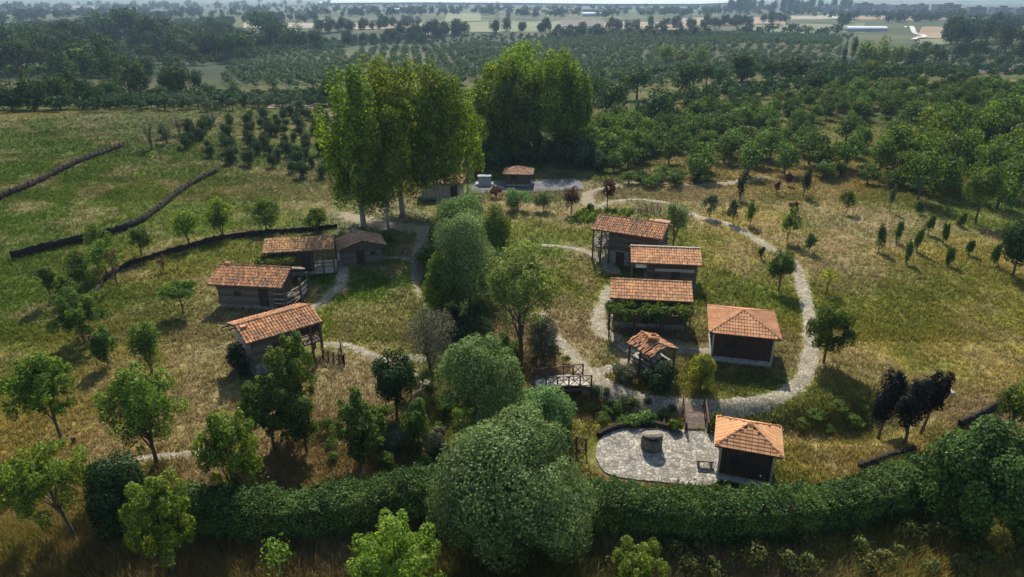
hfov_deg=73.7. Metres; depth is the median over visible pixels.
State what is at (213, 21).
woodland tree
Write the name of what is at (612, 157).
orchard tree
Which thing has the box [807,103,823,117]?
orchard tree
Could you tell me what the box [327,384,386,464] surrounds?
young tree
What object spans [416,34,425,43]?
distant tree
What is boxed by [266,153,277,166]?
round shrub
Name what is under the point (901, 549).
bush
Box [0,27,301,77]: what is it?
undergrowth
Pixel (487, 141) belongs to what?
dark shrub
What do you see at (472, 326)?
shrub
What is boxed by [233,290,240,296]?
window
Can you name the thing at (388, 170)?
poplar tree
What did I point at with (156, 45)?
woodland tree
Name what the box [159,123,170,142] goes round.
dry tree
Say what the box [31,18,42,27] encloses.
woodland tree
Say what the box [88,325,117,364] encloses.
conical bush
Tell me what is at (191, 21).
undergrowth
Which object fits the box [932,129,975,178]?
woodland tree
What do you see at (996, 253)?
columnar tree
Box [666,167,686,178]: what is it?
bush
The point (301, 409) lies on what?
broadleaf tree
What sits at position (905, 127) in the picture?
woodland tree
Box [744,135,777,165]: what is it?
orchard tree
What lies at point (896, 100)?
orchard tree
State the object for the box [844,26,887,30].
greenhouse
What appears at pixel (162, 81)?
woodland tree
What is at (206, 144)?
round shrub
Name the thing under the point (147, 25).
round tree
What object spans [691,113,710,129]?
orchard tree
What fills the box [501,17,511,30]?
distant tree
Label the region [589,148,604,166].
dark shrub
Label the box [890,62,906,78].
round tree
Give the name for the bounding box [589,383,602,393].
bush
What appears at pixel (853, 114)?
orchard tree
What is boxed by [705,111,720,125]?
orchard tree
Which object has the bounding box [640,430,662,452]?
stone well
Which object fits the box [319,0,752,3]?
sky
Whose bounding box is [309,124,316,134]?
round shrub
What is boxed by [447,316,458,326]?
dark shrub
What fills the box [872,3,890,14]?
apartment block
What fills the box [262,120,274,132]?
round shrub
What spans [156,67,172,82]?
woodland tree
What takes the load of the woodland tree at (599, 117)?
on the ground at (896, 32)
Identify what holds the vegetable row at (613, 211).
on the ground at (896, 32)
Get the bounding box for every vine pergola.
[251,253,297,281]
[604,299,695,341]
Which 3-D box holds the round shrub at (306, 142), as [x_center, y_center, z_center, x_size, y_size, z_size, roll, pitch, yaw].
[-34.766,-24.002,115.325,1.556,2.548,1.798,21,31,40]
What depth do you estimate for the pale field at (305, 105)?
162.06 m
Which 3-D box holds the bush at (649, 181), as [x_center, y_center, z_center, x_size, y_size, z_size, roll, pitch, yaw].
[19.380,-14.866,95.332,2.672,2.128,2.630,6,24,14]
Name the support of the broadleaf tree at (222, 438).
on the ground at (896, 32)
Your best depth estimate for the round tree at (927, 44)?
410.49 m
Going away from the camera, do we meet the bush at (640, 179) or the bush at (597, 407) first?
the bush at (597, 407)
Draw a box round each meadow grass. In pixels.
[0,104,1023,200]
[0,324,1023,576]
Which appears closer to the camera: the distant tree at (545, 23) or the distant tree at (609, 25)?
the distant tree at (545, 23)
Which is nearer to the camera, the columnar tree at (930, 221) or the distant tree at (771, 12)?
the columnar tree at (930, 221)
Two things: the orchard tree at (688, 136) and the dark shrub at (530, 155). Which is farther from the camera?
the orchard tree at (688, 136)
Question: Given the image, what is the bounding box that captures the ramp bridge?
[682,396,709,432]
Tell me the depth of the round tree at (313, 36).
417.74 m
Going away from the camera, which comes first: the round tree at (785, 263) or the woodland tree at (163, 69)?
the round tree at (785, 263)
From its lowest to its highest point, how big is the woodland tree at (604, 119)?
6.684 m
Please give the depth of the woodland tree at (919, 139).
100.98 m
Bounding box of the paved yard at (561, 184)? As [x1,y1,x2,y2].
[471,178,583,192]
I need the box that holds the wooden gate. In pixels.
[566,434,586,452]
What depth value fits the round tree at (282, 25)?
525.31 m
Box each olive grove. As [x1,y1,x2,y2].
[220,40,363,88]
[346,29,843,85]
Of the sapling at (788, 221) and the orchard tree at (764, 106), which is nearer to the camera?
the sapling at (788, 221)
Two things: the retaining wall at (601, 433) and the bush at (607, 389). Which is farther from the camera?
the bush at (607, 389)
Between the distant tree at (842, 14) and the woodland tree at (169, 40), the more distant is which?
the distant tree at (842, 14)
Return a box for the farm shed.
[419,173,465,199]
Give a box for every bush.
[79,446,146,544]
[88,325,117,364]
[107,92,121,108]
[127,317,163,372]
[164,98,178,110]
[173,93,184,99]
[180,96,194,109]
[193,96,203,107]
[197,98,213,111]
[210,99,221,109]
[225,98,238,109]
[251,96,265,108]
[258,94,268,106]
[262,92,272,105]
[272,93,289,105]
[272,98,283,106]
[291,90,303,94]
[317,417,335,432]
[323,437,338,448]
[325,451,337,461]
[342,558,360,574]
[372,436,389,453]
[376,402,394,418]
[376,450,394,469]
[384,417,403,432]
[391,437,405,453]
[401,375,420,398]
[409,440,424,452]
[411,447,422,457]
[412,453,430,467]
[414,245,430,265]
[414,392,430,411]
[415,368,431,385]
[422,382,438,395]
[423,249,436,268]
[427,231,435,241]
[427,245,439,257]
[428,222,438,238]
[429,396,436,404]
[431,356,444,371]
[432,421,441,430]
[434,390,456,414]
[452,407,471,423]
[533,346,545,359]
[544,344,563,361]
[557,416,576,437]
[561,355,571,362]
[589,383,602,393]
[592,403,600,411]
[595,411,611,422]
[597,414,610,426]
[602,387,610,395]
[603,400,621,412]
[603,546,619,562]
[605,397,620,410]
[615,414,626,422]
[618,170,638,182]
[620,395,629,401]
[620,409,633,420]
[621,396,641,410]
[622,413,642,426]
[633,175,646,182]
[635,169,650,177]
[639,409,657,424]
[641,174,659,186]
[643,398,652,404]
[648,544,666,563]
[649,172,666,183]
[654,164,676,174]
[658,408,670,416]
[658,412,666,421]
[663,172,684,186]
[663,536,687,559]
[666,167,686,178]
[668,404,676,411]
[675,551,703,576]
[687,169,712,183]
[688,166,710,174]
[696,554,725,576]
[724,548,742,567]
[737,540,773,572]
[747,538,771,558]
[776,546,801,573]
[795,416,810,429]
[796,548,825,574]
[804,407,827,421]
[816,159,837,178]
[818,542,837,559]
[820,424,836,433]
[829,399,849,413]
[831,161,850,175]
[842,412,864,427]
[847,528,871,539]
[847,531,876,557]
[852,403,868,412]
[855,553,879,576]
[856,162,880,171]
[858,163,881,182]
[861,415,870,426]
[868,548,902,570]
[881,172,903,187]
[887,538,913,560]
[894,518,924,542]
[905,179,926,190]
[918,557,941,575]
[919,522,939,541]
[922,183,945,195]
[931,514,962,537]
[937,176,963,190]
[944,553,975,576]
[968,542,1004,569]
[990,526,1008,542]
[1004,502,1023,546]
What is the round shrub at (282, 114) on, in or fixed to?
on the ground at (896, 32)
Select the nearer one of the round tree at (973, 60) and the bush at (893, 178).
the bush at (893, 178)
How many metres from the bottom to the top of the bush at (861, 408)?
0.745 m
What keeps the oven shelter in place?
on the ground at (896, 32)
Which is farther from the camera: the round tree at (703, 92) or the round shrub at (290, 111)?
the round tree at (703, 92)
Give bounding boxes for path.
[115,446,204,463]
[311,253,349,309]
[323,342,429,390]
[335,212,427,231]
[383,256,413,263]
[400,354,425,361]
[409,226,430,301]
[539,199,819,419]
[542,244,620,274]
[579,177,766,209]
[586,357,632,374]
[589,286,622,340]
[615,336,708,356]
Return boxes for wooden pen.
[638,203,660,213]
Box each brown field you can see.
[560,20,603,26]
[902,63,1023,77]
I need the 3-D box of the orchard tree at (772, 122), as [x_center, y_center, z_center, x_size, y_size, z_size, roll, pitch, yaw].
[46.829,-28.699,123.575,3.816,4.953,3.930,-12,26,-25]
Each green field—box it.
[426,21,574,33]
[445,13,480,21]
[753,23,864,32]
[920,39,971,43]
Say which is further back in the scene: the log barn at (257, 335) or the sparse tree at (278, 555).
the log barn at (257, 335)
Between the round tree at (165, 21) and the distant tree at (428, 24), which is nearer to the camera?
the round tree at (165, 21)
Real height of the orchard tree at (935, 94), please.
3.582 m
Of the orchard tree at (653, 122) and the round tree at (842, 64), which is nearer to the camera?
the orchard tree at (653, 122)
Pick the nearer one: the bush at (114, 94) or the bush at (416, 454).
the bush at (416, 454)
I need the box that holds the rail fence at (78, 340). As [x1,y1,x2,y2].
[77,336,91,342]
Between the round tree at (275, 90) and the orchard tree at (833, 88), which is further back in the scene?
the round tree at (275, 90)
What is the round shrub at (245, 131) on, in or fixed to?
on the ground at (896, 32)
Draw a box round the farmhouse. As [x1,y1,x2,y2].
[582,9,598,11]
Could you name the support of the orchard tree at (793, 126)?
on the ground at (896, 32)
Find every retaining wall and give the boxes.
[0,142,123,199]
[9,167,218,258]
[94,223,336,293]
[596,420,671,437]
[857,445,916,469]
[956,398,1001,428]
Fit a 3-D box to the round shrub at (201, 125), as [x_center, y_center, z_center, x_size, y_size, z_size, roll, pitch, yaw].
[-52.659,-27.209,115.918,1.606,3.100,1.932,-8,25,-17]
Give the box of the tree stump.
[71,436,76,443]
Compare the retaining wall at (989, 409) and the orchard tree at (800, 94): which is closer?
the retaining wall at (989, 409)
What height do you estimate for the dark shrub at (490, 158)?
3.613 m
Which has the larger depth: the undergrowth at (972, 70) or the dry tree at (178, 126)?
the undergrowth at (972, 70)
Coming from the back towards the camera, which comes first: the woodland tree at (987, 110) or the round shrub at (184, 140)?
the woodland tree at (987, 110)
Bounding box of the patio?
[595,428,718,486]
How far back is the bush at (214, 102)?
143.01 m
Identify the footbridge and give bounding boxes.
[533,363,592,394]
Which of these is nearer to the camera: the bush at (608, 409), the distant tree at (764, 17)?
the bush at (608, 409)
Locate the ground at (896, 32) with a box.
[0,2,1023,576]
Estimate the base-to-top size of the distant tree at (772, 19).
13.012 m
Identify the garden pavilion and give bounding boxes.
[503,166,533,185]
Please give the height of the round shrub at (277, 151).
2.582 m
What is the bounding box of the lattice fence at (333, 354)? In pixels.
[322,337,344,365]
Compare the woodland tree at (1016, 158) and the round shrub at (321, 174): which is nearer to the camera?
the woodland tree at (1016, 158)
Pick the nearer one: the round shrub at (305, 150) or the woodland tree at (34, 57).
the round shrub at (305, 150)
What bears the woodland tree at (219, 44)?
on the ground at (896, 32)
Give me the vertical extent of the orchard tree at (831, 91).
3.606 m
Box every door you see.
[258,289,268,306]
[301,255,311,271]
[356,250,364,264]
[450,185,456,196]
[521,175,526,183]
[615,251,623,265]
[641,315,652,323]
[671,272,679,280]
[750,340,765,360]
[750,455,770,480]
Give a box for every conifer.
[736,167,747,198]
[801,166,812,194]
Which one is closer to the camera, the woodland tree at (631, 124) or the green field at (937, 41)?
the woodland tree at (631, 124)
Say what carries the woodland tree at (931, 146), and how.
on the ground at (896, 32)
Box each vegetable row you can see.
[568,207,584,222]
[576,208,595,222]
[585,207,602,222]
[592,206,611,222]
[607,207,617,214]
[613,207,626,215]
[620,207,633,216]
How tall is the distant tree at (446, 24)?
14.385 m
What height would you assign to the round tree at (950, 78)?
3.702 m
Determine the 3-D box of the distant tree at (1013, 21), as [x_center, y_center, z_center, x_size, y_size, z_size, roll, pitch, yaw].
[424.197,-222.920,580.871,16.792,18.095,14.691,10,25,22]
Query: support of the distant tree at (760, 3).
on the ground at (896, 32)
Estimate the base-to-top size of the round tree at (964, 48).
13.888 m
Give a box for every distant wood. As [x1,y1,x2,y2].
[0,0,330,11]
[0,6,107,23]
[340,5,502,16]
[505,6,715,17]
[548,23,843,38]
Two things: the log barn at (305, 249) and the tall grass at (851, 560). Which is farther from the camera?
the log barn at (305, 249)
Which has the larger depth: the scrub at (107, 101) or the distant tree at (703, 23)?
the distant tree at (703, 23)
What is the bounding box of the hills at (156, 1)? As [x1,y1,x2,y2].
[0,0,322,2]
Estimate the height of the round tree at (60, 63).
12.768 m
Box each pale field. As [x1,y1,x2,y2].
[46,6,98,9]
[243,23,315,27]
[268,104,315,107]
[787,15,838,18]
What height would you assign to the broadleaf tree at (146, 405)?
7.084 m
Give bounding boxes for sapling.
[103,250,119,286]
[157,254,166,271]
[701,195,720,216]
[726,199,742,222]
[745,199,759,224]
[758,247,765,258]
[774,180,780,192]
[781,205,802,240]
[785,172,792,184]
[788,202,798,212]
[805,233,817,250]
[818,266,840,291]
[839,190,857,211]
[889,184,897,211]
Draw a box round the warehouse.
[582,12,600,16]
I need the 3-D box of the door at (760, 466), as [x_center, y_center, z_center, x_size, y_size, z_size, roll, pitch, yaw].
[13.752,9.947,37.818,0.850,1.600,0.050,7,25,16]
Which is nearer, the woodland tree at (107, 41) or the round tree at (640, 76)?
the round tree at (640, 76)
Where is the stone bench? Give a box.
[696,456,713,467]
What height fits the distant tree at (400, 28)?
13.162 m
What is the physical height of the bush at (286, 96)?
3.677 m
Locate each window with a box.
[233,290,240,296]
[272,340,280,348]
[653,272,659,278]
[726,341,737,350]
[728,455,743,467]
[937,5,960,11]
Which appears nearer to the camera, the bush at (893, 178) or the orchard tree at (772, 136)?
the bush at (893, 178)
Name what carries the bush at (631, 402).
on the ground at (896, 32)
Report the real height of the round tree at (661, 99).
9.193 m
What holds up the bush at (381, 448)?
on the ground at (896, 32)
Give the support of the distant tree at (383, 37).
on the ground at (896, 32)
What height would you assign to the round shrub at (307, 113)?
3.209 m
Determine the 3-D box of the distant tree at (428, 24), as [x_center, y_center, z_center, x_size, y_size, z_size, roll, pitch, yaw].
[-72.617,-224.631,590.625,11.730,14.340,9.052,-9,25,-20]
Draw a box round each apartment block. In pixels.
[820,4,839,13]
[853,2,872,14]
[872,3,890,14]
[891,4,912,14]
[911,3,928,12]
[930,3,961,13]
[966,5,986,15]
[988,6,1014,18]
[1011,7,1023,15]
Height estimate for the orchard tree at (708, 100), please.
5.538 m
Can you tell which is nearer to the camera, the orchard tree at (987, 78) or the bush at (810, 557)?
the bush at (810, 557)
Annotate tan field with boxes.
[352,22,426,29]
[604,22,687,29]
[682,17,785,24]
[852,15,972,19]
[916,27,973,38]
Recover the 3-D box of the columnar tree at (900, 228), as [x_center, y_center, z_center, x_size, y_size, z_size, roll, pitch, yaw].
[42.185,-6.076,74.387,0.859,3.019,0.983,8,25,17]
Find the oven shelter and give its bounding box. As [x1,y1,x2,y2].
[627,330,678,381]
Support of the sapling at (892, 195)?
on the ground at (896, 32)
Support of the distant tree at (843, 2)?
on the ground at (896, 32)
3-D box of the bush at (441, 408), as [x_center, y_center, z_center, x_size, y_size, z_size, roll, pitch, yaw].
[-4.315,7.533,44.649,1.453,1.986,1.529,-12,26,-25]
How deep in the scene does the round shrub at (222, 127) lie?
119.00 m
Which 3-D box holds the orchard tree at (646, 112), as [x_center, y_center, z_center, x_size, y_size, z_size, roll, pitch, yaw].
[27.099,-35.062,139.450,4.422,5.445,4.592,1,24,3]
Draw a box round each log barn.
[207,261,309,309]
[221,303,323,374]
[262,235,337,276]
[591,213,672,268]
[610,277,693,330]
[628,244,702,288]
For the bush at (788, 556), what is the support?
on the ground at (896, 32)
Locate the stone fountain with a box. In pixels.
[475,174,493,185]
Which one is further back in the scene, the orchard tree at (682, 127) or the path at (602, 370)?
the orchard tree at (682, 127)
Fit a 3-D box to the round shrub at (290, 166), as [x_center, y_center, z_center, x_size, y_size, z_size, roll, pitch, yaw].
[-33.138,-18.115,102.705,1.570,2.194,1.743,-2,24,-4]
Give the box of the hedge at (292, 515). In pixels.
[117,446,944,550]
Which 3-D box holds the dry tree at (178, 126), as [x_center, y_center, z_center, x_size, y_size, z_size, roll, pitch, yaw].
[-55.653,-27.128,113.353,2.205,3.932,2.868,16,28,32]
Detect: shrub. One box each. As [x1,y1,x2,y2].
[157,123,169,137]
[177,132,191,147]
[181,117,194,132]
[185,131,195,143]
[188,126,197,137]
[194,127,206,139]
[196,116,208,128]
[197,119,206,131]
[202,143,215,156]
[204,117,213,128]
[204,140,214,148]
[218,132,227,143]
[219,123,225,132]
[221,136,234,149]
[222,112,233,121]
[223,147,237,163]
[224,122,235,135]
[225,144,239,155]
[225,341,251,377]
[226,117,233,125]
[239,149,255,164]
[240,112,250,122]
[241,129,250,136]
[241,132,255,147]
[243,122,254,132]
[249,137,262,152]
[256,118,264,127]
[258,135,270,146]
[259,108,268,117]
[259,130,270,144]
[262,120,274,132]
[263,143,272,153]
[264,123,271,135]
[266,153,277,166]
[268,122,281,136]
[272,113,279,119]
[272,118,282,128]
[272,148,281,159]
[277,140,286,150]
[278,109,287,119]
[279,134,288,145]
[280,124,287,133]
[282,119,290,126]
[282,142,292,155]
[286,105,293,115]
[286,160,296,172]
[289,144,301,154]
[289,150,305,164]
[290,130,297,141]
[293,113,303,127]
[293,159,308,177]
[294,100,302,107]
[295,117,305,128]
[295,125,303,134]
[299,134,309,141]
[299,146,309,159]
[301,139,311,149]
[304,107,312,118]
[307,154,314,167]
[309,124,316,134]
[314,138,324,153]
[315,162,326,177]
[381,229,397,244]
[381,421,412,451]
[400,397,429,445]
[421,425,449,455]
[429,309,444,326]
[441,322,455,336]
[444,303,459,317]
[444,314,496,351]
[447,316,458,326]
[464,154,484,171]
[478,140,489,163]
[482,135,496,149]
[483,149,500,169]
[490,186,501,196]
[493,330,518,355]
[503,188,531,209]
[510,384,577,440]
[523,146,537,163]
[527,313,557,359]
[531,191,556,209]
[535,134,549,148]
[584,203,594,210]
[588,134,600,150]
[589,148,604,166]
[592,149,606,170]
[611,362,638,382]
[640,360,678,395]
[668,418,682,430]
[687,352,716,389]
[709,411,721,432]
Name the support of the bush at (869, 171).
on the ground at (896, 32)
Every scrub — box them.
[0,80,349,110]
[560,63,765,95]
[673,63,939,100]
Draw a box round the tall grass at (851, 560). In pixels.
[0,499,1023,576]
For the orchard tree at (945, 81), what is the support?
on the ground at (896, 32)
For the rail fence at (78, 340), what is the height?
0.841 m
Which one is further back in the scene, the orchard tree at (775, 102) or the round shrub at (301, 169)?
the orchard tree at (775, 102)
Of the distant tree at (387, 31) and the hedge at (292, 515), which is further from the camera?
the distant tree at (387, 31)
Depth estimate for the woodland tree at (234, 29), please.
444.68 m
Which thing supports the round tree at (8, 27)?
on the ground at (896, 32)
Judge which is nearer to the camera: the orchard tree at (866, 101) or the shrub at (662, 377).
the shrub at (662, 377)
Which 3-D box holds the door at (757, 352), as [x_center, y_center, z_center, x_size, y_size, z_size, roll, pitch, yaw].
[18.002,4.523,49.977,0.850,1.600,0.050,5,24,12]
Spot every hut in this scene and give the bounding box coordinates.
[335,228,386,265]
[707,304,781,367]
[714,415,783,484]
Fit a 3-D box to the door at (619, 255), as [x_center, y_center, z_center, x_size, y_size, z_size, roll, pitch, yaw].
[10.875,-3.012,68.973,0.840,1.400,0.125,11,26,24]
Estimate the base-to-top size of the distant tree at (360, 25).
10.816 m
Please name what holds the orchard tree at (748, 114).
on the ground at (896, 32)
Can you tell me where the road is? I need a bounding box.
[904,26,926,38]
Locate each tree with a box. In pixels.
[0,22,20,39]
[0,30,21,58]
[0,36,32,74]
[0,41,18,71]
[0,76,19,109]
[0,351,77,440]
[0,437,90,540]
[6,66,47,110]
[8,22,46,36]
[12,32,41,66]
[15,30,49,63]
[23,39,45,63]
[30,34,56,51]
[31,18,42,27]
[31,31,54,48]
[34,266,57,303]
[36,21,49,29]
[37,74,75,109]
[40,41,78,70]
[41,286,111,342]
[45,18,88,41]
[48,50,79,80]
[50,275,77,296]
[57,42,101,79]
[57,249,93,286]
[58,68,89,108]
[63,34,99,67]
[68,17,87,26]
[78,14,94,32]
[79,23,89,37]
[81,77,105,107]
[82,221,114,253]
[84,238,119,273]
[85,12,120,42]
[85,33,119,68]
[90,361,190,464]
[93,42,128,82]
[96,21,120,43]
[98,80,122,94]
[101,35,125,58]
[105,6,143,42]
[111,59,146,91]
[118,467,196,576]
[124,32,139,47]
[126,226,153,256]
[129,14,166,42]
[134,66,152,90]
[135,56,160,79]
[139,119,156,148]
[142,31,165,56]
[151,85,167,94]
[152,15,177,31]
[155,71,177,89]
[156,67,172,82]
[156,280,196,313]
[157,21,195,54]
[159,31,189,54]
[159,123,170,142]
[161,64,191,90]
[166,10,174,17]
[168,210,200,241]
[170,113,186,134]
[175,41,200,65]
[178,11,183,17]
[180,25,197,45]
[188,27,222,56]
[189,69,207,94]
[189,407,264,501]
[201,15,217,31]
[202,196,235,233]
[204,84,214,92]
[205,28,224,56]
[206,110,219,124]
[211,20,234,35]
[216,35,234,58]
[221,33,243,59]
[223,85,240,90]
[224,26,242,35]
[228,31,257,55]
[235,370,294,450]
[241,15,246,21]
[242,28,263,45]
[243,198,280,228]
[244,8,269,30]
[250,35,266,47]
[259,533,296,576]
[261,21,280,48]
[262,12,288,31]
[262,330,317,405]
[273,86,287,100]
[275,12,284,20]
[282,389,319,452]
[283,22,308,47]
[293,11,300,18]
[300,13,308,21]
[302,207,327,231]
[305,85,321,92]
[306,28,323,50]
[311,12,318,20]
[311,62,397,227]
[312,19,325,30]
[317,77,333,104]
[322,37,330,42]
[323,23,331,32]
[324,16,335,30]
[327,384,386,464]
[333,23,340,31]
[335,19,344,29]
[341,31,352,46]
[341,53,452,214]
[343,18,353,29]
[345,507,447,576]
[358,20,364,29]
[358,33,365,41]
[358,104,410,229]
[360,17,368,29]
[365,33,377,43]
[369,20,375,28]
[371,347,415,418]
[374,19,382,28]
[377,16,389,27]
[380,33,389,43]
[383,28,393,39]
[388,17,394,25]
[388,31,395,38]
[393,23,405,34]
[395,63,486,209]
[401,303,456,379]
[402,33,412,40]
[403,19,410,26]
[406,25,419,32]
[408,29,416,41]
[410,26,422,33]
[415,16,421,24]
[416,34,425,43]
[419,251,465,321]
[421,20,433,35]
[423,402,603,574]
[427,25,437,35]
[430,18,437,26]
[431,208,505,311]
[432,184,491,247]
[433,332,527,443]
[434,24,446,36]
[441,21,450,34]
[449,91,484,196]
[451,21,460,34]
[460,21,470,33]
[467,55,530,149]
[477,39,576,142]
[481,202,511,266]
[484,240,560,365]
[487,71,536,163]
[488,20,498,32]
[492,19,500,32]
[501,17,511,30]
[518,21,526,29]
[528,47,593,144]
[537,22,543,32]
[540,16,550,32]
[554,66,593,156]
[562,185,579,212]
[577,21,586,27]
[579,124,605,138]
[587,70,606,103]
[588,112,614,131]
[592,81,632,114]
[592,131,618,159]
[593,111,611,126]
[593,145,607,153]
[601,134,623,154]
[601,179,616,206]
[602,125,627,146]
[604,148,623,170]
[605,21,614,29]
[606,108,621,128]
[607,105,624,116]
[609,71,630,86]
[611,535,670,576]
[613,20,621,30]
[613,115,639,138]
[616,22,622,29]
[616,112,625,121]
[616,140,644,167]
[619,66,654,98]
[621,128,651,161]
[622,110,651,131]
[624,19,631,27]
[631,140,651,161]
[634,85,679,119]
[637,105,655,118]
[638,126,655,151]
[643,116,659,131]
[646,15,654,25]
[646,136,663,154]
[648,125,668,144]
[654,44,676,63]
[654,112,672,129]
[658,122,671,144]
[660,109,678,126]
[660,139,682,163]
[660,201,693,243]
[661,18,671,24]
[665,125,684,142]
[667,91,682,107]
[669,18,678,27]
[671,61,703,92]
[672,136,685,152]
[674,107,697,123]
[674,114,699,128]
[675,49,691,61]
[676,122,690,135]
[680,97,695,110]
[680,130,693,145]
[683,136,705,155]
[685,17,694,26]
[685,119,703,139]
[685,144,719,178]
[686,100,706,116]
[688,141,714,164]
[689,44,710,63]
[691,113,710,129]
[694,83,716,105]
[695,130,715,143]
[697,100,711,115]
[698,93,721,115]
[698,117,713,132]
[699,19,706,27]
[699,63,714,82]
[703,13,711,24]
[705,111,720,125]
[707,130,719,141]
[708,113,733,136]
[708,133,739,161]
[709,102,720,113]
[711,17,720,28]
[711,67,730,88]
[714,100,736,118]
[715,127,747,154]
[721,15,727,24]
[723,110,746,129]
[726,0,734,12]
[727,51,759,80]
[729,95,738,107]
[732,17,740,26]
[733,0,739,10]
[733,92,753,108]
[733,106,757,126]
[735,101,754,116]
[735,125,757,143]
[736,0,746,10]
[736,140,769,175]
[739,98,759,107]
[741,15,751,24]
[743,2,749,11]
[744,129,765,143]
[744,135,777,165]
[748,102,760,121]
[749,94,762,105]
[751,0,757,10]
[752,111,769,132]
[754,127,789,159]
[755,52,768,63]
[758,0,764,10]
[759,58,781,75]
[759,104,779,119]
[759,117,782,132]
[760,13,767,21]
[760,104,781,116]
[762,111,781,125]
[765,248,797,289]
[767,10,777,19]
[767,99,783,112]
[768,2,775,9]
[768,14,778,22]
[771,89,784,98]
[772,94,782,102]
[773,141,801,173]
[775,52,813,77]
[775,126,793,142]
[779,0,786,11]
[780,89,796,101]
[781,97,797,114]
[782,13,791,21]
[783,102,796,118]
[786,120,804,137]
[787,107,807,125]
[788,127,816,150]
[790,128,830,163]
[791,105,810,123]
[793,92,804,99]
[793,95,802,106]
[795,126,811,135]
[796,132,818,151]
[799,83,814,95]
[802,2,807,10]
[802,70,827,88]
[803,91,817,106]
[803,110,820,124]
[803,120,816,130]
[805,302,858,363]
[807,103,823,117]
[808,0,816,7]
[808,140,843,163]
[810,60,830,69]
[812,87,822,99]
[817,94,835,108]
[819,101,837,118]
[823,78,843,91]
[823,87,838,94]
[824,89,835,94]
[827,58,851,69]
[831,87,853,103]
[831,131,867,163]
[834,96,852,116]
[834,114,866,140]
[836,12,847,20]
[838,18,846,24]
[840,0,846,8]
[841,38,848,61]
[841,83,854,93]
[842,110,862,121]
[844,12,854,23]
[845,100,867,116]
[846,76,869,96]
[847,83,864,97]
[847,132,868,156]
[848,0,853,9]
[849,35,858,59]
[849,97,869,105]
[851,94,862,102]
[852,124,873,149]
[856,40,876,64]
[860,83,874,92]
[860,94,876,108]
[860,103,875,119]
[861,88,879,106]
[862,59,886,70]
[862,76,874,88]
[868,135,899,172]
[869,35,893,67]
[870,367,907,438]
[871,82,891,101]
[873,77,891,88]
[875,223,886,250]
[876,88,899,106]
[877,98,898,117]
[878,119,923,163]
[881,125,921,169]
[883,121,921,160]
[884,12,894,21]
[884,116,905,132]
[885,148,923,184]
[887,82,903,91]
[888,88,904,100]
[888,96,905,114]
[889,44,908,63]
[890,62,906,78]
[891,76,901,84]
[891,114,910,124]
[894,220,904,242]
[895,14,902,21]
[895,375,933,445]
[897,77,912,93]
[897,147,949,200]
[899,10,905,19]
[899,89,920,110]
[901,40,929,64]
[901,97,924,119]
[903,238,913,263]
[904,125,944,153]
[907,73,920,85]
[912,13,919,21]
[912,112,955,146]
[913,116,926,128]
[913,136,946,176]
[914,73,932,87]
[914,85,929,96]
[914,225,925,251]
[915,200,925,214]
[917,104,945,131]
[917,414,1023,546]
[918,93,929,103]
[918,103,936,120]
[919,128,947,152]
[919,369,955,434]
[921,41,931,48]
[924,80,943,97]
[924,214,936,232]
[926,13,935,21]
[927,43,953,60]
[927,97,950,108]
[928,92,938,103]
[929,96,971,127]
[929,153,966,194]
[930,91,955,104]
[930,105,964,138]
[932,84,949,96]
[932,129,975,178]
[933,12,940,20]
[938,78,951,85]
[941,220,950,243]
[942,14,966,41]
[942,16,962,42]
[944,65,965,74]
[944,75,958,82]
[945,246,955,265]
[946,19,969,43]
[946,85,955,99]
[947,123,963,138]
[949,87,968,100]
[951,36,977,58]
[951,78,964,85]
[952,72,971,82]
[954,15,986,42]
[956,80,978,91]
[957,212,967,226]
[958,128,984,168]
[960,122,974,132]
[961,163,1009,222]
[962,124,985,154]
[964,53,986,64]
[964,88,978,103]
[964,90,983,108]
[965,239,975,254]
[967,140,1014,174]
[968,33,998,53]
[968,74,985,87]
[969,107,995,130]
[970,104,981,111]
[971,94,1011,135]
[972,112,1004,147]
[973,135,1003,167]
[974,18,1003,39]
[977,94,1003,107]
[980,88,996,102]
[981,74,995,88]
[983,78,1005,91]
[984,91,1023,119]
[984,166,1023,208]
[989,74,1001,90]
[990,243,1002,265]
[991,12,1005,25]
[992,24,1023,51]
[992,54,1007,63]
[992,124,1023,155]
[993,88,1008,97]
[994,382,1023,427]
[997,160,1023,195]
[997,218,1023,274]
[999,127,1010,142]
[1001,79,1010,88]
[1001,81,1021,93]
[1001,90,1009,98]
[1001,112,1023,134]
[1001,131,1023,162]
[1002,15,1022,30]
[1004,148,1023,185]
[1008,15,1023,27]
[1008,40,1023,58]
[1008,83,1023,96]
[1008,120,1023,138]
[1014,96,1023,117]
[1016,29,1023,45]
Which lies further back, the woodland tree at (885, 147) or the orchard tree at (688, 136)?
the orchard tree at (688, 136)
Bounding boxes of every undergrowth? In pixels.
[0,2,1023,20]
[0,15,232,32]
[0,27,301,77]
[248,31,853,46]
[659,44,1023,79]
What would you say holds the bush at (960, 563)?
on the ground at (896, 32)
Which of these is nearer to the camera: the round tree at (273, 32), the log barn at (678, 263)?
the log barn at (678, 263)
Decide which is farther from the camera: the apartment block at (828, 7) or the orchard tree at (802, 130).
the apartment block at (828, 7)
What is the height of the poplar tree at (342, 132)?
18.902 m
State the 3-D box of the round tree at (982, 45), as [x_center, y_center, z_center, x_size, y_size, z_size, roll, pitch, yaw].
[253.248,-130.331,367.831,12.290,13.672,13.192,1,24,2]
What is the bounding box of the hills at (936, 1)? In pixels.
[735,0,1023,3]
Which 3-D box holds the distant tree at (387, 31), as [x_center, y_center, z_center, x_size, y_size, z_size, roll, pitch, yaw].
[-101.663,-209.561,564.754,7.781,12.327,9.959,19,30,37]
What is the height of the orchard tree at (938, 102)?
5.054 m

